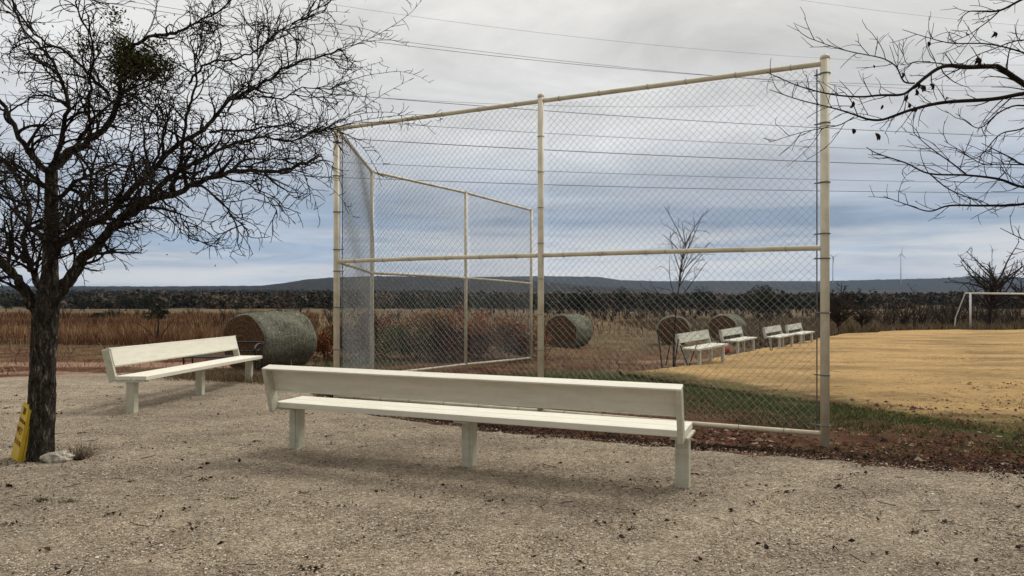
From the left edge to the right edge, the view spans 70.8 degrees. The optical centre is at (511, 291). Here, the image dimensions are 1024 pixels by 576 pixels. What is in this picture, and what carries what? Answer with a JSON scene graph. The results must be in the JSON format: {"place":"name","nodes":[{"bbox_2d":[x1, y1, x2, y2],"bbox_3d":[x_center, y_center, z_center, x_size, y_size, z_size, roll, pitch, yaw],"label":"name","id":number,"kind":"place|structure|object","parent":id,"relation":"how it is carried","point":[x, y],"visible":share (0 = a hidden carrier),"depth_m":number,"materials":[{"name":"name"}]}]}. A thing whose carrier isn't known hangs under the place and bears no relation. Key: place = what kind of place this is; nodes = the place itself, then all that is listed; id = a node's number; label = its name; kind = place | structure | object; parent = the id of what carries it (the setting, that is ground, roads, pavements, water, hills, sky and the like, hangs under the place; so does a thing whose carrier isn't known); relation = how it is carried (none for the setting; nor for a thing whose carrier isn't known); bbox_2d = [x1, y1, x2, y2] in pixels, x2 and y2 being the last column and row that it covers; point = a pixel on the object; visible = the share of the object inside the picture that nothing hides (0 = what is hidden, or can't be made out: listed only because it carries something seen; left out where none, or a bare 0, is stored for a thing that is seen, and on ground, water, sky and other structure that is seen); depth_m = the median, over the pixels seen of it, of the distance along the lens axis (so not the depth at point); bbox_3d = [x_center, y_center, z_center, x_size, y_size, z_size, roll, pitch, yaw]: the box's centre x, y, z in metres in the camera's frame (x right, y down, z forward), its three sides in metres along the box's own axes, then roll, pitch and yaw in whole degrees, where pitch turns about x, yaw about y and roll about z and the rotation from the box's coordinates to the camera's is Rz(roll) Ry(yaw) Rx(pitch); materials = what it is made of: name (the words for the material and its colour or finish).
{"place":"outdoors","nodes":[
{"label":"outdoors","id":0,"kind":"place"},
{"bbox_2d":[0,276,663,291],"bbox_3d":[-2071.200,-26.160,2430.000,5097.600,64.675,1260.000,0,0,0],"label":"hills","id":1,"kind":"structure","parent":0,"point":[318,284],"depth_m":2324.19,"materials":[{"name":"grey"}]},
{"bbox_2d":[0,308,692,344],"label":"tall grass","id":2,"kind":"structure","parent":0,"point":[109,326],"depth_m":38.44,"materials":[{"name":"plant"}]},
{"bbox_2d":[4,58,754,106],"bbox_3d":[-24.645,-18.516,53.999,90.935,7.236,0.022,0,0,-8],"label":"power line","id":3,"kind":"object","parent":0,"point":[440,101],"visible":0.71,"depth_m":56.52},
{"bbox_2d":[4,143,982,182],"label":"power line","id":4,"kind":"object","parent":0,"point":[578,172],"visible":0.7,"depth_m":68.02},
{"bbox_2d":[0,114,1016,167],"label":"power line","id":5,"kind":"object","parent":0,"point":[578,151],"visible":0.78,"depth_m":64.23,"materials":[{"name":"metal"}]},
{"bbox_2d":[0,61,1022,136],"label":"power line","id":6,"kind":"object","parent":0,"point":[584,113],"visible":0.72,"depth_m":62.36,"materials":[{"name":"metal"}]},
{"bbox_2d":[0,373,1023,575],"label":"gravel yard","id":7,"kind":"structure","parent":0,"point":[668,555],"depth_m":5.13,"materials":[{"name":"gravel"}]},
{"bbox_2d":[11,401,30,461],"bbox_3d":[-4.344,1.266,6.403,0.282,0.572,0.149,0,0,44],"label":"floor sign","id":8,"kind":"object","parent":7,"relation":"on","point":[19,450],"visible":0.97,"depth_m":6.33,"materials":[{"name":"yellow plastic"}]},
{"bbox_2d":[39,451,74,462],"bbox_3d":[-3.992,1.454,6.327,0.271,0.104,0.177,0,0,-17],"label":"rock","id":9,"kind":"object","parent":7,"relation":"on","point":[58,457],"visible":0.88,"depth_m":6.27,"materials":[{"name":"stone"}]},
{"bbox_2d":[55,437,105,459],"bbox_3d":[-3.881,1.405,6.476,0.464,0.194,0.340,0,0,-15],"label":"dry weed","id":10,"kind":"object","parent":7,"relation":"on","point":[78,453],"visible":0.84,"depth_m":6.47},
{"bbox_2d":[101,336,261,412],"bbox_3d":[-4.847,1.237,11.010,0.588,0.957,3.815,0,-1,2],"label":"park bench","id":11,"kind":"object","parent":7,"relation":"on","point":[113,357],"visible":0.9,"depth_m":10.32,"materials":[{"name":"beige paint"}]},
{"bbox_2d":[0,0,442,461],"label":"bare tree","id":12,"kind":"object","parent":7,"relation":"on","point":[130,63],"visible":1,"depth_m":6.34,"materials":[{"name":"brown plant"}]},
{"bbox_2d":[182,341,263,375],"bbox_3d":[-5.513,1.324,13.750,1.356,0.691,0.606,0,0,-4],"label":"iron bench","id":13,"kind":"object","parent":7,"relation":"on","point":[259,343],"visible":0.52,"depth_m":13.85,"materials":[{"name":"metal"}]},
{"bbox_2d":[262,365,694,488],"bbox_3d":[-0.419,1.160,6.160,3.815,0.957,0.588,0,0,22],"label":"park bench","id":14,"kind":"object","parent":7,"relation":"on","point":[655,399],"visible":0.84,"depth_m":5.95,"materials":[{"name":"beige paint"}]},
{"bbox_2d":[0,386,1023,575],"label":"scattered leaves","id":15,"kind":"object","parent":7,"relation":"on","point":[766,546],"visible":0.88,"depth_m":4.94,"materials":[{"name":"brown plant"}]},
{"bbox_2d":[0,290,1023,473],"bbox_3d":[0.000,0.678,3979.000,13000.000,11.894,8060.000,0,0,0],"label":"ground","id":16,"kind":"structure","parent":0,"point":[840,438],"depth_m":16.81,"materials":[{"name":"red soil"}]},
{"bbox_2d":[0,301,13,311],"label":"evergreen tree","id":17,"kind":"object","parent":16,"relation":"on","point":[6,304],"visible":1,"depth_m":147.66,"materials":[{"name":"green plant"}]},
{"bbox_2d":[60,306,73,318],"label":"leafless shrub","id":18,"kind":"object","parent":16,"relation":"on","point":[63,313],"visible":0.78,"depth_m":66.42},
{"bbox_2d":[78,301,91,310],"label":"evergreen tree","id":19,"kind":"object","parent":16,"relation":"on","point":[81,306],"visible":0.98,"depth_m":144.35,"materials":[{"name":"green plant"}]},
{"bbox_2d":[89,297,103,308],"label":"evergreen tree","id":20,"kind":"object","parent":16,"relation":"on","point":[96,300],"visible":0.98,"depth_m":187.51,"materials":[{"name":"green plant"}]},
{"bbox_2d":[103,300,117,310],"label":"evergreen tree","id":21,"kind":"object","parent":16,"relation":"on","point":[109,304],"visible":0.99,"depth_m":155.87,"materials":[{"name":"green plant"}]},
{"bbox_2d":[100,310,120,318],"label":"shrub","id":22,"kind":"object","parent":16,"relation":"on","point":[109,313],"visible":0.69,"depth_m":65.83,"materials":[{"name":"green plant"}]},
{"bbox_2d":[119,295,135,310],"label":"evergreen tree","id":23,"kind":"object","parent":16,"relation":"on","point":[128,304],"visible":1,"depth_m":159.40,"materials":[{"name":"green plant"}]},
{"bbox_2d":[139,294,155,311],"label":"evergreen tree","id":24,"kind":"object","parent":16,"relation":"on","point":[148,301],"visible":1,"depth_m":136.59,"materials":[{"name":"green plant"}]},
{"bbox_2d":[137,305,170,339],"bbox_3d":[-13.711,1.250,27.559,0.928,1.493,1.138,0,0,36],"label":"shrub","id":25,"kind":"object","parent":16,"relation":"on","point":[162,312],"visible":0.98,"depth_m":27.57,"materials":[{"name":"green plant"}]},
{"bbox_2d":[101,365,263,384],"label":"dry weeds","id":26,"kind":"object","parent":16,"relation":"on","point":[233,375],"visible":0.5,"depth_m":13.07,"materials":[{"name":"plant"}]},
{"bbox_2d":[208,312,230,325],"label":"leafless shrub","id":27,"kind":"object","parent":16,"relation":"on","point":[214,320],"visible":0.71,"depth_m":43.69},
{"bbox_2d":[223,309,316,369],"bbox_3d":[-5.493,1.099,16.368,1.551,1.392,1.626,0,0,32],"label":"hay bale","id":28,"kind":"object","parent":16,"relation":"on","point":[285,336],"visible":0.95,"depth_m":15.86},
{"bbox_2d":[316,329,341,361],"bbox_3d":[-4.627,1.365,17.921,0.645,0.882,0.712,0,0,39],"label":"shrub","id":29,"kind":"object","parent":16,"relation":"on","point":[322,344],"visible":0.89,"depth_m":17.84,"materials":[{"name":"red plant"}]},
{"bbox_2d":[0,328,814,380],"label":"dry weeds","id":30,"kind":"object","parent":16,"relation":"on","point":[27,364],"visible":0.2,"depth_m":18.52,"materials":[{"name":"plant"}]},
{"bbox_2d":[403,298,416,311],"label":"evergreen tree","id":31,"kind":"object","parent":16,"relation":"on","point":[411,302],"visible":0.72,"depth_m":137.59,"materials":[{"name":"green plant"}]},
{"bbox_2d":[312,302,575,362],"bbox_3d":[-2.120,1.133,18.683,7.535,1.718,3.598,0,0,0],"label":"brush heap","id":32,"kind":"object","parent":16,"relation":"on","point":[461,338],"visible":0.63,"depth_m":18.30,"materials":[{"name":"red plant"}]},
{"bbox_2d":[444,293,463,312],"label":"evergreen tree","id":33,"kind":"object","parent":16,"relation":"on","point":[451,301],"visible":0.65,"depth_m":103.20,"materials":[{"name":"green plant"}]},
{"bbox_2d":[447,286,473,311],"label":"evergreen tree","id":34,"kind":"object","parent":16,"relation":"on","point":[459,296],"visible":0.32,"depth_m":108.57,"materials":[{"name":"green plant"}]},
{"bbox_2d":[473,297,488,310],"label":"evergreen tree","id":35,"kind":"object","parent":16,"relation":"on","point":[476,306],"visible":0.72,"depth_m":122.05,"materials":[{"name":"green plant"}]},
{"bbox_2d":[481,293,506,312],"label":"evergreen tree","id":36,"kind":"object","parent":16,"relation":"on","point":[492,303],"visible":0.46,"depth_m":124.45,"materials":[{"name":"green plant"}]},
{"bbox_2d":[496,298,516,311],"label":"evergreen tree","id":37,"kind":"object","parent":16,"relation":"on","point":[503,303],"visible":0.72,"depth_m":120.66,"materials":[{"name":"green plant"}]},
{"bbox_2d":[0,287,1023,308],"bbox_3d":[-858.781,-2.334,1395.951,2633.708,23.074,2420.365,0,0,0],"label":"woodland","id":38,"kind":"object","parent":16,"relation":"on","point":[170,298],"visible":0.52,"depth_m":204.28,"materials":[{"name":"plant"}]},
{"bbox_2d":[504,293,521,311],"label":"evergreen tree","id":39,"kind":"object","parent":16,"relation":"on","point":[511,298],"visible":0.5,"depth_m":146.51,"materials":[{"name":"green plant"}]},
{"bbox_2d":[515,297,529,312],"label":"evergreen tree","id":40,"kind":"object","parent":16,"relation":"on","point":[522,302],"visible":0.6,"depth_m":142.11,"materials":[{"name":"green plant"}]},
{"bbox_2d":[30,356,1023,504],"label":"green weeds","id":41,"kind":"object","parent":16,"relation":"on","point":[802,410],"visible":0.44,"depth_m":9.10,"materials":[{"name":"plant"}]},
{"bbox_2d":[524,297,537,313],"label":"evergreen tree","id":42,"kind":"object","parent":16,"relation":"on","point":[534,302],"visible":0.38,"depth_m":135.87,"materials":[{"name":"green plant"}]},
{"bbox_2d":[534,304,551,313],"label":"evergreen tree","id":43,"kind":"object","parent":16,"relation":"on","point":[546,311],"visible":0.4,"depth_m":103.13,"materials":[{"name":"green plant"}]},
{"bbox_2d":[545,312,593,347],"bbox_3d":[2.084,1.446,26.446,1.502,1.352,1.324,0,0,35],"label":"hay bale","id":44,"kind":"object","parent":16,"relation":"on","point":[581,329],"visible":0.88,"depth_m":25.94},
{"bbox_2d":[566,287,594,315],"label":"evergreen tree","id":45,"kind":"object","parent":16,"relation":"on","point":[582,301],"visible":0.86,"depth_m":99.15,"materials":[{"name":"green plant"}]},
{"bbox_2d":[333,54,830,446],"bbox_3d":[-0.496,-0.205,11.912,4.788,4.270,11.144,0,0,-14],"label":"backstop fence","id":46,"kind":"object","parent":16,"relation":"on","point":[823,247],"visible":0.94,"depth_m":8.56,"materials":[{"name":"metal"}]},
{"bbox_2d":[585,302,603,318],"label":"leafless shrub","id":47,"kind":"object","parent":16,"relation":"on","point":[598,312],"visible":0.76,"depth_m":87.65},
{"bbox_2d":[584,294,607,315],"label":"evergreen tree","id":48,"kind":"object","parent":16,"relation":"on","point":[596,302],"visible":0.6,"depth_m":104.60,"materials":[{"name":"green plant"}]},
{"bbox_2d":[597,297,614,320],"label":"leafless shrub","id":49,"kind":"object","parent":16,"relation":"on","point":[604,311],"visible":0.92,"depth_m":77.92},
{"bbox_2d":[602,308,619,321],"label":"leafless shrub","id":50,"kind":"object","parent":16,"relation":"on","point":[612,316],"visible":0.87,"depth_m":72.69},
{"bbox_2d":[611,286,632,313],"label":"evergreen tree","id":51,"kind":"object","parent":16,"relation":"on","point":[622,299],"visible":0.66,"depth_m":133.19,"materials":[{"name":"green plant"}]},
{"bbox_2d":[619,303,637,318],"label":"leafless shrub","id":52,"kind":"object","parent":16,"relation":"on","point":[629,307],"visible":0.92,"depth_m":84.00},
{"bbox_2d":[624,298,637,314],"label":"evergreen tree","id":53,"kind":"object","parent":16,"relation":"on","point":[632,303],"visible":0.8,"depth_m":108.81,"materials":[{"name":"green plant"}]},
{"bbox_2d":[636,301,654,314],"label":"evergreen tree","id":54,"kind":"object","parent":16,"relation":"on","point":[643,307],"visible":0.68,"depth_m":112.01,"materials":[{"name":"green plant"}]},
{"bbox_2d":[647,296,678,315],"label":"evergreen tree","id":55,"kind":"object","parent":16,"relation":"on","point":[659,302],"visible":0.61,"depth_m":100.44,"materials":[{"name":"green plant"}]},
{"bbox_2d":[310,393,1023,494],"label":"leaf litter","id":56,"kind":"object","parent":16,"relation":"on","point":[501,427],"visible":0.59,"depth_m":6.80,"materials":[{"name":"plant"}]},
{"bbox_2d":[320,395,1023,472],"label":"soil clods","id":57,"kind":"object","parent":16,"relation":"on","point":[729,434],"visible":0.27,"depth_m":7.34,"materials":[{"name":"soil"}]},
{"bbox_2d":[656,313,691,344],"bbox_3d":[6.890,1.638,30.677,1.499,1.352,1.325,0,0,12],"label":"hay bale","id":58,"kind":"object","parent":16,"relation":"on","point":[666,320],"visible":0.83,"depth_m":30.10},
{"bbox_2d":[640,206,710,366],"bbox_3d":[4.184,-0.107,18.011,1.627,4.212,1.293,0,0,32],"label":"sapling","id":59,"kind":"object","parent":16,"relation":"on","point":[680,269],"visible":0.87,"depth_m":17.87,"materials":[{"name":"plant"}]},
{"bbox_2d":[669,294,683,309],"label":"evergreen tree","id":60,"kind":"object","parent":16,"relation":"on","point":[674,300],"visible":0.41,"depth_m":148.34,"materials":[{"name":"green plant"}]},
{"bbox_2d":[682,299,696,309],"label":"evergreen tree","id":61,"kind":"object","parent":16,"relation":"on","point":[691,302],"visible":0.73,"depth_m":138.29,"materials":[{"name":"green plant"}]},
{"bbox_2d":[688,302,705,318],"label":"leafless shrub","id":62,"kind":"object","parent":16,"relation":"on","point":[694,315],"visible":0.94,"depth_m":79.15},
{"bbox_2d":[692,286,707,311],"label":"evergreen tree","id":63,"kind":"object","parent":16,"relation":"on","point":[695,296],"visible":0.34,"depth_m":142.55,"materials":[{"name":"green plant"}]},
{"bbox_2d":[675,330,727,365],"bbox_3d":[4.994,1.549,18.935,0.681,0.957,1.700,0,2,42],"label":"park bench","id":64,"kind":"object","parent":16,"relation":"on","point":[684,338],"visible":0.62,"depth_m":18.87,"materials":[{"name":"beige paint"}]},
{"bbox_2d":[697,301,713,316],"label":"evergreen tree","id":65,"kind":"object","parent":16,"relation":"on","point":[704,305],"visible":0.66,"depth_m":102.32,"materials":[{"name":"green plant"}]},
{"bbox_2d":[698,289,720,315],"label":"evergreen tree","id":66,"kind":"object","parent":16,"relation":"on","point":[709,296],"visible":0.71,"depth_m":107.23,"materials":[{"name":"green plant"}]},
{"bbox_2d":[708,313,746,338],"bbox_3d":[10.475,1.723,35.042,1.504,1.354,1.422,0,0,38],"label":"hay bale","id":67,"kind":"object","parent":16,"relation":"on","point":[714,323],"visible":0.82,"depth_m":34.62},
{"bbox_2d":[724,295,738,312],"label":"evergreen tree","id":68,"kind":"object","parent":16,"relation":"on","point":[730,302],"visible":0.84,"depth_m":139.81,"materials":[{"name":"green plant"}]},
{"bbox_2d":[718,327,756,353],"bbox_3d":[7.936,1.777,25.262,0.681,0.957,1.700,0,2,41],"label":"park bench","id":69,"kind":"object","parent":16,"relation":"on","point":[728,332],"visible":0.77,"depth_m":25.20,"materials":[{"name":"beige paint"}]},
{"bbox_2d":[731,300,748,317],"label":"leafless shrub","id":70,"kind":"object","parent":16,"relation":"on","point":[741,314],"visible":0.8,"depth_m":90.47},
{"bbox_2d":[756,306,774,320],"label":"leafless shrub","id":71,"kind":"object","parent":16,"relation":"on","point":[763,311],"visible":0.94,"depth_m":72.30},
{"bbox_2d":[742,284,797,321],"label":"shrub","id":72,"kind":"object","parent":16,"relation":"on","point":[757,292],"visible":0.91,"depth_m":73.45,"materials":[{"name":"green plant"}]},
{"bbox_2d":[762,325,794,347],"bbox_3d":[10.338,1.823,27.904,0.668,0.938,1.666,0,2,41],"label":"park bench","id":73,"kind":"object","parent":16,"relation":"on","point":[770,329],"visible":0.79,"depth_m":27.76,"materials":[{"name":"beige paint"}]},
{"bbox_2d":[785,323,814,343],"bbox_3d":[12.275,1.874,30.695,0.681,0.957,1.700,0,2,41],"label":"park bench","id":74,"kind":"object","parent":16,"relation":"on","point":[796,326],"visible":0.71,"depth_m":30.66,"materials":[{"name":"beige paint"}]},
{"bbox_2d":[793,296,813,315],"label":"evergreen tree","id":75,"kind":"object","parent":16,"relation":"on","point":[798,305],"visible":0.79,"depth_m":109.80,"materials":[{"name":"green plant"}]},
{"bbox_2d":[611,315,1023,348],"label":"dry weeds","id":76,"kind":"object","parent":16,"relation":"on","point":[870,327],"visible":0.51,"depth_m":48.73,"materials":[{"name":"plant"}]},
{"bbox_2d":[808,294,832,310],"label":"evergreen tree","id":77,"kind":"object","parent":16,"relation":"on","point":[814,303],"visible":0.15,"depth_m":119.97,"materials":[{"name":"green plant"}]},
{"bbox_2d":[818,283,870,329],"bbox_3d":[19.283,1.007,42.236,2.684,3.153,2.739,0,0,0],"label":"tree","id":78,"kind":"object","parent":16,"relation":"on","point":[837,318],"visible":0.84,"depth_m":41.84,"materials":[{"name":"plant"}]},
{"bbox_2d":[850,305,876,327],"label":"bush","id":79,"kind":"object","parent":16,"relation":"on","point":[859,318],"visible":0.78,"depth_m":44.80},
{"bbox_2d":[865,303,890,318],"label":"leafless shrub","id":80,"kind":"object","parent":16,"relation":"on","point":[874,311],"visible":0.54,"depth_m":74.90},
{"bbox_2d":[868,303,896,321],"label":"leafless shrub","id":81,"kind":"object","parent":16,"relation":"on","point":[884,313],"visible":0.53,"depth_m":63.74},
{"bbox_2d":[866,304,903,324],"bbox_3d":[27.731,1.877,53.381,2.296,1.996,2.191,0,0,-43],"label":"leafless shrub","id":82,"kind":"object","parent":16,"relation":"on","point":[892,318],"visible":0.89,"depth_m":53.30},
{"bbox_2d":[761,0,1023,256],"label":"bare tree","id":83,"kind":"object","parent":16,"relation":"on","point":[1004,71],"visible":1,"depth_m":5.10,"materials":[{"name":"brown plant"}]},
{"bbox_2d":[890,301,923,324],"bbox_3d":[29.751,1.828,54.129,2.215,2.138,1.750,0,0,33],"label":"leafless shrub","id":84,"kind":"object","parent":16,"relation":"on","point":[904,320],"visible":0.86,"depth_m":54.22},
{"bbox_2d":[895,302,918,322],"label":"leafless shrub","id":85,"kind":"object","parent":16,"relation":"on","point":[908,317],"visible":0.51,"depth_m":66.16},
{"bbox_2d":[909,286,919,328],"bbox_3d":[26.666,1.090,47.610,1.052,3.217,0.545,0,0,43],"label":"bare tree","id":86,"kind":"object","parent":16,"relation":"on","point":[913,305],"visible":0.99,"depth_m":47.60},
{"bbox_2d":[909,305,934,324],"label":"leafless shrub","id":87,"kind":"object","parent":16,"relation":"on","point":[923,319],"visible":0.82,"depth_m":55.43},
{"bbox_2d":[908,298,950,324],"bbox_3d":[32.885,1.667,56.797,2.453,2.647,2.341,0,0,2],"label":"leafless shrub","id":88,"kind":"object","parent":16,"relation":"on","point":[919,305],"visible":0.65,"depth_m":56.90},
{"bbox_2d":[924,303,951,325],"bbox_3d":[31.930,1.822,54.013,1.963,2.108,1.872,0,0,29],"label":"leafless shrub","id":89,"kind":"object","parent":16,"relation":"on","point":[939,318],"visible":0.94,"depth_m":53.77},
{"bbox_2d":[935,308,960,323],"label":"leafless shrub","id":90,"kind":"object","parent":16,"relation":"on","point":[952,320],"visible":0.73,"depth_m":54.73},
{"bbox_2d":[941,297,967,324],"bbox_3d":[34.062,1.625,55.623,2.806,2.621,2.043,0,0,-42],"label":"leafless shrub","id":91,"kind":"object","parent":16,"relation":"on","point":[956,303],"visible":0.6,"depth_m":55.67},
{"bbox_2d":[954,303,978,322],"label":"leafless shrub","id":92,"kind":"object","parent":16,"relation":"on","point":[966,316],"visible":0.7,"depth_m":65.46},
{"bbox_2d":[964,300,985,321],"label":"leafless shrub","id":93,"kind":"object","parent":16,"relation":"on","point":[973,319],"visible":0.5,"depth_m":66.18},
{"bbox_2d":[944,236,1023,325],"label":"bare tree","id":94,"kind":"object","parent":16,"relation":"on","point":[994,286],"visible":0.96,"depth_m":53.48,"materials":[{"name":"plant"}]},
{"bbox_2d":[975,306,999,323],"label":"leafless shrub","id":95,"kind":"object","parent":16,"relation":"on","point":[982,313],"visible":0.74,"depth_m":58.77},
{"bbox_2d":[976,303,998,321],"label":"leafless shrub","id":96,"kind":"object","parent":16,"relation":"on","point":[984,312],"visible":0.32,"depth_m":64.19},
{"bbox_2d":[954,292,1023,327],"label":"soccer goal","id":97,"kind":"object","parent":16,"relation":"on","point":[970,293],"visible":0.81,"depth_m":49.20,"materials":[{"name":"white paint"}]},
{"bbox_2d":[992,303,1019,324],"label":"leafless shrub","id":98,"kind":"object","parent":16,"relation":"on","point":[1012,311],"visible":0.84,"depth_m":60.77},
{"bbox_2d":[997,263,1023,312],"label":"bare tree","id":99,"kind":"object","parent":16,"relation":"on","point":[1015,289],"visible":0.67,"depth_m":55.60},
{"bbox_2d":[1001,299,1023,321],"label":"leafless shrub","id":100,"kind":"object","parent":16,"relation":"on","point":[1015,314],"visible":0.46,"depth_m":68.73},
{"bbox_2d":[0,94,1023,154],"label":"power line","id":101,"kind":"object","parent":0,"point":[552,133],"visible":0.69,"depth_m":63.88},
{"bbox_2d":[0,0,1023,285],"label":"sky","id":102,"kind":"structure","parent":0,"point":[869,233],"materials":[{"name":"grey"}]},
{"bbox_2d":[91,0,936,85],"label":"power line","id":103,"kind":"object","parent":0,"point":[509,57],"visible":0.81,"depth_m":53.15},
{"bbox_2d":[23,162,1008,192],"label":"power line","id":104,"kind":"object","parent":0,"point":[650,187],"visible":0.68,"depth_m":68.85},
{"bbox_2d":[122,0,993,91],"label":"power line","id":105,"kind":"object","parent":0,"point":[551,59],"visible":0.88,"depth_m":53.48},
{"bbox_2d":[320,2,976,64],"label":"power line","id":106,"kind":"object","parent":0,"point":[618,41],"visible":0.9,"depth_m":75.82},
{"bbox_2d":[479,276,1023,290],"bbox_3d":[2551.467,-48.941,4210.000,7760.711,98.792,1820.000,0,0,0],"label":"hills","id":107,"kind":"structure","parent":0,"point":[935,284],"depth_m":4111.08,"materials":[{"name":"plant"}]},
{"bbox_2d":[619,329,1023,433],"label":"lawn","id":108,"kind":"structure","parent":0,"point":[876,375],"depth_m":15.57,"materials":[{"name":"plant"}]},
{"bbox_2d":[640,368,1023,427],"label":"lawn clods","id":109,"kind":"object","parent":108,"relation":"on","point":[911,407],"visible":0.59,"depth_m":9.90,"materials":[{"name":"soil"}]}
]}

